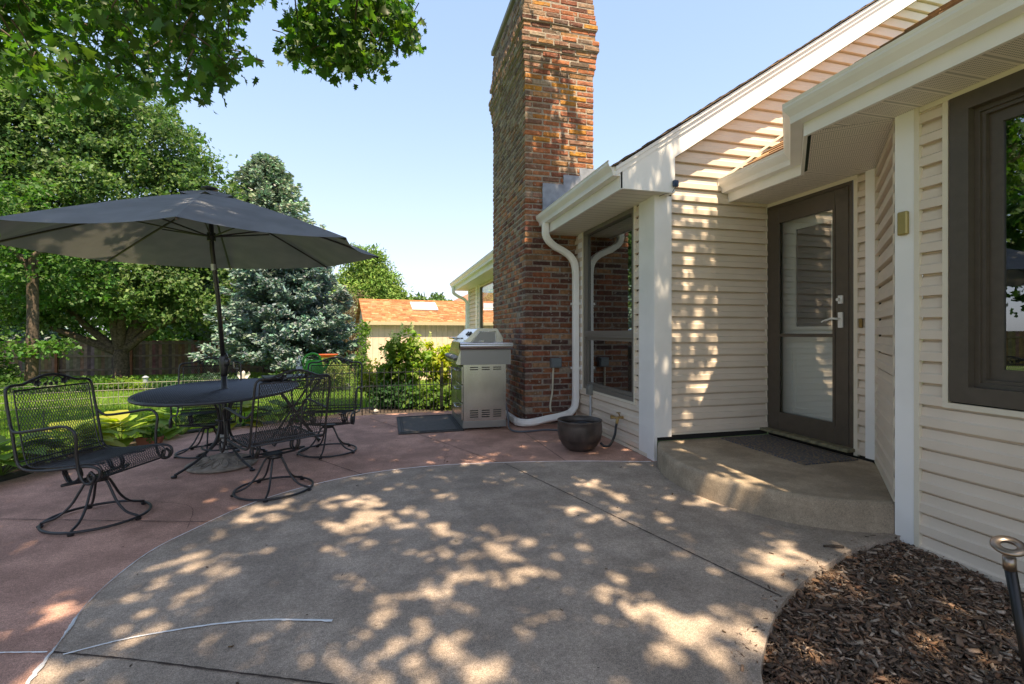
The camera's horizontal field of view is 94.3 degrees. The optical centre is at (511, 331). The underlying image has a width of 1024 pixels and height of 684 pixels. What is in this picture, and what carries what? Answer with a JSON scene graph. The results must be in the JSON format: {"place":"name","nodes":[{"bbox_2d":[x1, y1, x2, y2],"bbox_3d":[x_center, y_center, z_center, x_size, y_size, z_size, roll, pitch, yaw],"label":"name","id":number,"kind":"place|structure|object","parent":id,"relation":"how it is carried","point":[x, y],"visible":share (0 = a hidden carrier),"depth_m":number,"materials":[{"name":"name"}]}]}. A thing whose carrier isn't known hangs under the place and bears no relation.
{"place":"outdoors","nodes":[
{"label":"outdoors","id":0,"kind":"place"},
{"bbox_2d":[0,406,451,481],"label":"planting bed","id":1,"kind":"object","parent":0,"point":[16,473],"visible":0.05,"depth_m":6.19,"materials":[{"name":"soil"}]},
{"bbox_2d":[0,432,73,475],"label":"hosta plant","id":2,"kind":"object","parent":1,"relation":"on","point":[4,442],"visible":0.69,"depth_m":4.03,"materials":[{"name":"green plant"}]},
{"bbox_2d":[2,418,125,460],"bbox_3d":[-4.298,1.040,4.535,0.862,0.347,0.956,0,0,40],"label":"hosta plant","id":3,"kind":"object","parent":1,"relation":"on","point":[108,437],"visible":0.29,"depth_m":4.64,"materials":[{"name":"green plant"}]},
{"bbox_2d":[58,410,168,450],"bbox_3d":[-4.308,1.058,5.093,0.906,0.352,0.808,0,0,32],"label":"hosta plant","id":4,"kind":"object","parent":1,"relation":"on","point":[119,420],"visible":0.52,"depth_m":5.11,"materials":[{"name":"green plant"}]},
{"bbox_2d":[0,399,279,465],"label":"wire fence","id":5,"kind":"object","parent":1,"relation":"on","point":[4,428],"visible":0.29,"depth_m":4.73,"materials":[{"name":"grey metal"}]},
{"bbox_2d":[131,407,215,439],"bbox_3d":[-4.053,1.069,5.791,0.880,0.369,0.912,0,0,22],"label":"hosta plant","id":6,"kind":"object","parent":1,"relation":"on","point":[169,433],"visible":0.42,"depth_m":5.63,"materials":[{"name":"green plant"}]},
{"bbox_2d":[200,400,265,432],"bbox_3d":[-3.634,1.093,6.158,0.860,0.346,0.844,0,0,-39],"label":"hosta plant","id":7,"kind":"object","parent":1,"relation":"on","point":[246,406],"visible":0.33,"depth_m":6.11,"materials":[{"name":"green plant"}]},
{"bbox_2d":[241,400,316,425],"bbox_3d":[-3.158,1.111,6.446,0.935,0.330,0.824,0,0,-32],"label":"hosta plant","id":8,"kind":"object","parent":1,"relation":"on","point":[255,414],"visible":0.35,"depth_m":6.46,"materials":[{"name":"green plant"}]},
{"bbox_2d":[310,363,354,415],"bbox_3d":[-2.574,0.855,6.838,0.611,0.790,0.025,0,0,-22],"label":"iron fence","id":9,"kind":"object","parent":1,"relation":"on","point":[349,373],"visible":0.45,"depth_m":6.88,"materials":[{"name":"black metal"}]},
{"bbox_2d":[366,380,420,409],"bbox_3d":[-2.003,1.149,8.371,1.100,0.594,0.792,0,0,-15],"label":"bush","id":10,"kind":"object","parent":1,"relation":"on","point":[395,397],"visible":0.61,"depth_m":8.24,"materials":[{"name":"green plant"}]},
{"bbox_2d":[362,362,441,414],"bbox_3d":[-1.643,0.855,7.134,1.176,0.790,0.024,0,0,-16],"label":"iron fence","id":11,"kind":"object","parent":1,"relation":"on","point":[405,385],"visible":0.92,"depth_m":7.11,"materials":[{"name":"black metal"}]},
{"bbox_2d":[399,379,444,409],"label":"bush","id":12,"kind":"object","parent":1,"relation":"on","point":[422,403],"visible":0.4,"depth_m":8.27,"materials":[{"name":"green plant"}]},
{"bbox_2d":[417,382,450,410],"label":"bush","id":13,"kind":"object","parent":1,"relation":"on","point":[445,398],"visible":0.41,"depth_m":8.15,"materials":[{"name":"green plant"}]},
{"bbox_2d":[442,362,449,410],"bbox_3d":[-0.645,0.855,7.426,0.896,0.790,0.026,0,0,-17],"label":"iron fence","id":14,"kind":"object","parent":1,"relation":"on","point":[442,387],"visible":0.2,"depth_m":7.29,"materials":[{"name":"black metal"}]},
{"bbox_2d":[296,356,302,375],"bbox_3d":[-2.320,0.367,5.181,0.069,0.215,0.069,0,0,-15],"label":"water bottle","id":15,"kind":"object","parent":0,"point":[299,367],"visible":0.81,"depth_m":5.18,"materials":[{"name":"clear plastic"}]},
{"bbox_2d":[325,285,373,370],"bbox_3d":[-7.907,-0.125,22.763,3.454,4.284,2.563,0,0,-15],"label":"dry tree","id":16,"kind":"object","parent":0,"point":[350,313],"visible":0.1,"depth_m":22.59,"materials":[{"name":"green plant"}]},
{"bbox_2d":[326,242,420,321],"bbox_3d":[-11.403,-2.482,37.929,7.988,9.375,8.228,0,0,31],"label":"tree","id":17,"kind":"object","parent":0,"point":[375,278],"visible":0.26,"depth_m":36.74,"materials":[{"name":"green plant"}]},
{"bbox_2d":[409,289,429,299],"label":"pine tree","id":18,"kind":"object","parent":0,"point":[419,298],"visible":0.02,"depth_m":45.78,"materials":[{"name":"green plant"}]},
{"bbox_2d":[428,292,452,300],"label":"pine tree","id":19,"kind":"object","parent":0,"point":[440,297],"visible":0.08,"depth_m":59.48,"materials":[{"name":"green plant"}]},
{"bbox_2d":[0,411,899,683],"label":"patio","id":20,"kind":"structure","parent":0,"point":[676,586],"depth_m":2.40,"materials":[{"name":"beige concrete"}]},
{"bbox_2d":[3,373,173,536],"bbox_3d":[-2.682,0.731,3.056,0.620,0.933,0.628,0,0,3],"label":"patio chair","id":21,"kind":"object","parent":20,"relation":"on","point":[107,454],"visible":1,"depth_m":3.00,"materials":[{"name":"black metal"}]},
{"bbox_2d":[135,425,165,444],"bbox_3d":[-3.874,1.099,5.098,0.270,0.202,0.200,0,0,-15],"label":"planter trough","id":22,"kind":"object","parent":20,"relation":"on","point":[147,439],"visible":0.75,"depth_m":5.06,"materials":[{"name":"brown ceramic"}]},
{"bbox_2d":[0,186,378,473],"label":"patio umbrella","id":23,"kind":"object","parent":20,"relation":"on","point":[212,228],"visible":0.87,"depth_m":4.18,"materials":[{"name":"fabric"}]},
{"bbox_2d":[168,357,242,458],"bbox_3d":[-3.025,0.731,4.737,0.628,0.933,0.620,0,0,-29],"label":"patio chair","id":24,"kind":"object","parent":20,"relation":"on","point":[203,425],"visible":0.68,"depth_m":4.77,"materials":[{"name":"black metal"}]},
{"bbox_2d":[127,378,298,478],"bbox_3d":[-2.623,0.854,4.326,1.228,0.688,1.928,0,0,-15],"label":"patio table","id":25,"kind":"object","parent":20,"relation":"on","point":[205,393],"visible":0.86,"depth_m":4.11,"materials":[{"name":"grey metal"}]},
{"bbox_2d":[219,369,330,502],"bbox_3d":[-1.787,0.731,3.593,0.620,0.933,0.628,0,0,38],"label":"patio chair","id":26,"kind":"object","parent":20,"relation":"on","point":[270,438],"visible":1,"depth_m":3.49,"materials":[{"name":"black metal"}]},
{"bbox_2d":[261,374,327,446],"bbox_3d":[-2.373,0.835,5.188,0.620,0.719,0.400,0,0,-33],"label":"folding side table","id":27,"kind":"object","parent":20,"relation":"on","point":[288,376],"visible":0.45,"depth_m":5.13,"materials":[{"name":"black"}]},
{"bbox_2d":[301,352,331,373],"bbox_3d":[-2.178,0.351,5.298,0.319,0.247,0.136,0,0,-30],"label":"watering can","id":28,"kind":"object","parent":27,"relation":"on","point":[309,361],"visible":0.74,"depth_m":5.24,"materials":[{"name":"green plastic"}]},
{"bbox_2d":[289,357,362,458],"bbox_3d":[-1.842,0.731,4.769,0.628,0.933,0.620,0,0,-8],"label":"patio chair","id":29,"kind":"object","parent":20,"relation":"on","point":[344,419],"visible":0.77,"depth_m":4.94,"materials":[{"name":"black metal"}]},
{"bbox_2d":[396,414,463,434],"bbox_3d":[-1.098,1.188,6.204,0.778,0.016,1.180,0,0,-15],"label":"grill mat","id":30,"kind":"object","parent":20,"relation":"on","point":[427,424],"visible":0.99,"depth_m":6.08,"materials":[{"name":"grey rubber"}]},
{"bbox_2d":[445,328,512,428],"bbox_3d":[-0.474,0.578,6.282,0.728,1.245,1.089,0,0,-15],"label":"gas grill","id":31,"kind":"object","parent":20,"relation":"on","point":[479,359],"visible":1,"depth_m":5.84,"materials":[{"name":"silver metal"}]},
{"bbox_2d":[451,362,456,412],"bbox_3d":[-0.819,0.750,6.474,0.082,0.660,0.480,0,0,-15],"label":"door","id":32,"kind":"structure","parent":31,"relation":"in","point":[453,373],"depth_m":6.48,"materials":[{"name":"silver metal"}]},
{"bbox_2d":[506,403,556,431],"bbox_3d":[0.401,1.022,5.640,1.203,0.352,0.355,0,0,33],"label":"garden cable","id":33,"kind":"object","parent":20,"relation":"on","point":[525,430],"visible":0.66,"depth_m":5.74,"materials":[{"name":"grey plastic"}]},
{"bbox_2d":[557,415,601,451],"bbox_3d":[0.692,1.044,4.854,0.456,0.305,0.456,0,0,-15],"label":"hose pot","id":34,"kind":"object","parent":20,"relation":"on","point":[579,433],"visible":1,"depth_m":4.69,"materials":[{"name":"brown ceramic"}]},
{"bbox_2d":[657,434,894,533],"bbox_3d":[2.057,1.105,3.681,1.474,0.185,1.803,0,0,-15],"label":"entrance step","id":35,"kind":"object","parent":20,"relation":"on","point":[853,496],"visible":0.98,"depth_m":3.24,"materials":[{"name":"concrete"}]},
{"bbox_2d":[721,435,857,464],"bbox_3d":[2.355,1.008,4.127,0.530,0.009,0.930,0,0,-15],"label":"doormat","id":36,"kind":"object","parent":35,"relation":"on","point":[799,453],"visible":1,"depth_m":4.02,"materials":[{"name":"grey fabric"}]},
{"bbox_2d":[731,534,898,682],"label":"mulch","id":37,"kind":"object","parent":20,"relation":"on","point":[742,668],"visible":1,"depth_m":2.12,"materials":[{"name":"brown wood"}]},
{"bbox_2d":[823,544,843,547],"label":"twig","id":38,"kind":"object","parent":20,"relation":"on","point":[835,546],"visible":1,"depth_m":2.62,"materials":[{"name":"brown wood"}]},
{"bbox_2d":[0,337,922,465],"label":"lawn","id":39,"kind":"structure","parent":0,"point":[307,401],"depth_m":9.49,"materials":[{"name":"green plant"}]},
{"bbox_2d":[0,378,58,394],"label":"flower clump","id":40,"kind":"object","parent":39,"relation":"on","point":[2,386],"visible":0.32,"depth_m":12.31,"materials":[{"name":"green plant"}]},
{"bbox_2d":[0,122,68,341],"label":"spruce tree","id":41,"kind":"object","parent":39,"relation":"on","point":[51,332],"visible":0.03,"depth_m":24.18,"materials":[{"name":"green plant"}]},
{"bbox_2d":[32,378,85,393],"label":"flower clump","id":42,"kind":"object","parent":39,"relation":"on","point":[42,385],"visible":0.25,"depth_m":12.50,"materials":[{"name":"green plant"}]},
{"bbox_2d":[0,149,124,385],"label":"tree","id":43,"kind":"object","parent":39,"relation":"on","point":[32,345],"visible":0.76,"depth_m":15.49,"materials":[{"name":"green plant"}]},
{"bbox_2d":[2,268,153,340],"bbox_3d":[-32.517,-3.489,33.948,12.026,11.398,8.894,0,0,-15],"label":"leafy tree","id":44,"kind":"object","parent":39,"relation":"on","point":[64,337],"visible":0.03,"depth_m":33.67,"materials":[{"name":"green plant"}]},
{"bbox_2d":[71,375,134,391],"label":"flower clump","id":45,"kind":"object","parent":39,"relation":"on","point":[99,382],"visible":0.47,"depth_m":12.76,"materials":[{"name":"green plant"}]},
{"bbox_2d":[102,375,157,391],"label":"flower clump","id":46,"kind":"object","parent":39,"relation":"on","point":[137,386],"visible":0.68,"depth_m":12.92,"materials":[{"name":"green plant"}]},
{"bbox_2d":[0,26,261,379],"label":"maple tree","id":47,"kind":"object","parent":39,"relation":"on","point":[102,157],"visible":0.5,"depth_m":18.36,"materials":[{"name":"green plant"}]},
{"bbox_2d":[70,270,207,340],"bbox_3d":[-26.169,-2.296,36.030,11.274,9.360,8.520,0,0,-15],"label":"leafy tree","id":48,"kind":"object","parent":39,"relation":"on","point":[161,335],"visible":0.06,"depth_m":34.29,"materials":[{"name":"green plant"}]},
{"bbox_2d":[0,379,288,411],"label":"wire fence","id":49,"kind":"object","parent":39,"relation":"on","point":[123,396],"visible":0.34,"depth_m":9.30,"materials":[{"name":"grey metal"}]},
{"bbox_2d":[142,376,147,390],"bbox_3d":[-9.182,1.331,11.900,0.150,0.470,0.146,0,0,-15],"label":"solar light","id":50,"kind":"object","parent":39,"relation":"on","point":[145,379],"visible":0.94,"depth_m":11.87,"materials":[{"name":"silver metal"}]},
{"bbox_2d":[141,375,189,388],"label":"flower clump","id":51,"kind":"object","parent":39,"relation":"on","point":[159,383],"visible":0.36,"depth_m":12.91,"materials":[{"name":"green plant"}]},
{"bbox_2d":[0,340,356,376],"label":"wooden fence","id":52,"kind":"object","parent":39,"relation":"on","point":[157,357],"visible":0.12,"depth_m":23.12,"materials":[{"name":"brown wood"}]},
{"bbox_2d":[163,373,212,384],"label":"flower clump","id":53,"kind":"object","parent":39,"relation":"on","point":[181,378],"visible":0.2,"depth_m":13.06,"materials":[{"name":"green plant"}]},
{"bbox_2d":[179,290,211,340],"bbox_3d":[-23.620,-1.413,40.234,9.842,7.912,8.377,0,0,-15],"label":"leafy tree","id":54,"kind":"object","parent":39,"relation":"on","point":[200,337],"visible":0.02,"depth_m":37.37,"materials":[{"name":"green plant"}]},
{"bbox_2d":[185,372,238,379],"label":"flower clump","id":55,"kind":"object","parent":39,"relation":"on","point":[213,377],"visible":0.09,"depth_m":13.39,"materials":[{"name":"green plant"}]},
{"bbox_2d":[0,0,426,131],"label":"oak tree","id":56,"kind":"object","parent":39,"relation":"on","point":[310,30],"visible":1,"depth_m":4.89,"materials":[{"name":"green plant"}]},
{"bbox_2d":[237,371,249,378],"bbox_3d":[-6.896,1.282,12.200,0.320,0.580,0.140,0,0,-15],"label":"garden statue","id":57,"kind":"object","parent":39,"relation":"on","point":[247,375],"visible":0.5,"depth_m":12.18,"materials":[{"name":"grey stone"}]},
{"bbox_2d":[166,151,357,372],"bbox_3d":[-12.129,-3.364,23.573,8.642,11.015,8.378,0,0,-15],"label":"spruce tree","id":58,"kind":"object","parent":39,"relation":"on","point":[266,179],"visible":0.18,"depth_m":22.73,"materials":[{"name":"green plant"}]},
{"bbox_2d":[186,212,358,373],"bbox_3d":[-8.859,-1.400,18.750,5.762,6.653,6.342,0,0,7],"label":"blue spruce","id":59,"kind":"object","parent":39,"relation":"on","point":[295,301],"visible":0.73,"depth_m":17.33,"materials":[{"name":"green plant"}]},
{"bbox_2d":[292,379,332,387],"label":"flower clump","id":60,"kind":"object","parent":39,"relation":"on","point":[302,383],"visible":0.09,"depth_m":13.79,"materials":[{"name":"green plant"}]},
{"bbox_2d":[299,358,353,391],"bbox_3d":[-4.860,1.154,12.458,1.356,0.969,1.194,0,0,8],"label":"bush","id":61,"kind":"object","parent":39,"relation":"on","point":[332,376],"visible":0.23,"depth_m":12.42,"materials":[{"name":"green plant"}]},
{"bbox_2d":[319,354,337,360],"bbox_3d":[-5.516,1.146,14.200,0.620,0.970,0.620,0,0,-15],"label":"planter bowl","id":62,"kind":"object","parent":39,"relation":"on","point":[327,355],"visible":0.41,"depth_m":14.04,"materials":[{"name":"orange ceramic"}]},
{"bbox_2d":[352,319,372,384],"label":"climbing vine","id":63,"kind":"object","parent":39,"relation":"on","point":[365,330],"visible":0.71,"depth_m":14.40,"materials":[{"name":"green plant"}]},
{"bbox_2d":[358,358,390,399],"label":"bush","id":64,"kind":"object","parent":39,"relation":"on","point":[366,377],"visible":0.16,"depth_m":9.63,"materials":[{"name":"green plant"}]},
{"bbox_2d":[373,321,432,391],"bbox_3d":[-2.046,0.595,8.987,1.154,1.609,0.777,0,0,-15],"label":"hydrangea bush","id":65,"kind":"object","parent":39,"relation":"on","point":[408,354],"visible":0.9,"depth_m":8.88,"materials":[{"name":"green plant"}]},
{"bbox_2d":[355,299,464,379],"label":"garden shed","id":66,"kind":"structure","parent":39,"relation":"on","point":[442,321],"depth_m":16.93,"materials":[{"name":"beige"}]},
{"bbox_2d":[422,331,450,386],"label":"hydrangea bush","id":67,"kind":"object","parent":39,"relation":"on","point":[439,358],"visible":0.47,"depth_m":9.29,"materials":[{"name":"green plant"}]},
{"bbox_2d":[454,294,467,300],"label":"neighbour house","id":68,"kind":"structure","parent":39,"relation":"on","point":[464,296],"depth_m":48.89,"materials":[{"name":"beige"}]},
{"bbox_2d":[450,0,1023,591],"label":"house","id":69,"kind":"structure","parent":39,"relation":"on","point":[766,250],"depth_m":4.34,"materials":[{"name":"beige plastic"}]},
{"bbox_2d":[480,281,492,327],"bbox_3d":[-0.480,-0.225,11.453,0.060,2.050,2.800,0,0,-15],"label":"window","id":70,"kind":"structure","parent":69,"relation":"in","point":[486,291],"depth_m":12.16,"materials":[{"name":"brown"}]},
{"bbox_2d":[600,423,617,447],"bbox_3d":[1.017,1.072,4.921,0.238,0.229,0.073,0,0,-29],"label":"garden hose","id":71,"kind":"object","parent":69,"relation":"attached to","point":[611,442],"visible":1,"depth_m":4.92,"materials":[{"name":"black rubber"}]},
{"bbox_2d":[583,207,637,401],"bbox_3d":[1.104,-0.279,5.435,0.072,1.977,1.285,0,0,-15],"label":"window","id":72,"kind":"structure","parent":69,"relation":"in","point":[626,336],"depth_m":5.75,"materials":[{"name":"brown"}]},
{"bbox_2d":[781,209,831,421],"bbox_3d":[2.771,-0.150,4.334,0.040,2.170,0.870,0,0,-15],"label":"inner door","id":73,"kind":"structure","parent":69,"relation":"in","point":[813,376],"depth_m":4.47,"materials":[{"name":"white"}]},
{"bbox_2d":[760,180,854,452],"bbox_3d":[2.638,-0.131,4.300,0.135,2.208,0.960,0,0,-15],"label":"storm door","id":74,"kind":"structure","parent":69,"relation":"in","point":[838,434],"depth_m":4.03,"materials":[{"name":"brown metal"}]},
{"bbox_2d":[949,69,1023,409],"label":"window","id":75,"kind":"structure","parent":69,"relation":"in","point":[979,374],"depth_m":2.44,"materials":[{"name":"brown metal"}]},
{"bbox_2d":[0,0,922,330],"label":"sky","id":76,"kind":"structure","parent":0,"point":[404,165],"materials":[{"name":"blue"}]},
{"bbox_2d":[762,540,1023,683],"bbox_3d":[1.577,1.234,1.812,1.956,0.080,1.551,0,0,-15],"label":"mulch","id":77,"kind":"object","parent":0,"point":[892,568],"visible":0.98,"depth_m":1.97,"materials":[{"name":"brown wood"}]},
{"bbox_2d":[989,535,1023,676],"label":"garden stake","id":78,"kind":"object","parent":77,"relation":"on","point":[1009,561],"visible":1,"depth_m":1.29,"materials":[{"name":"grey metal"}]}
]}

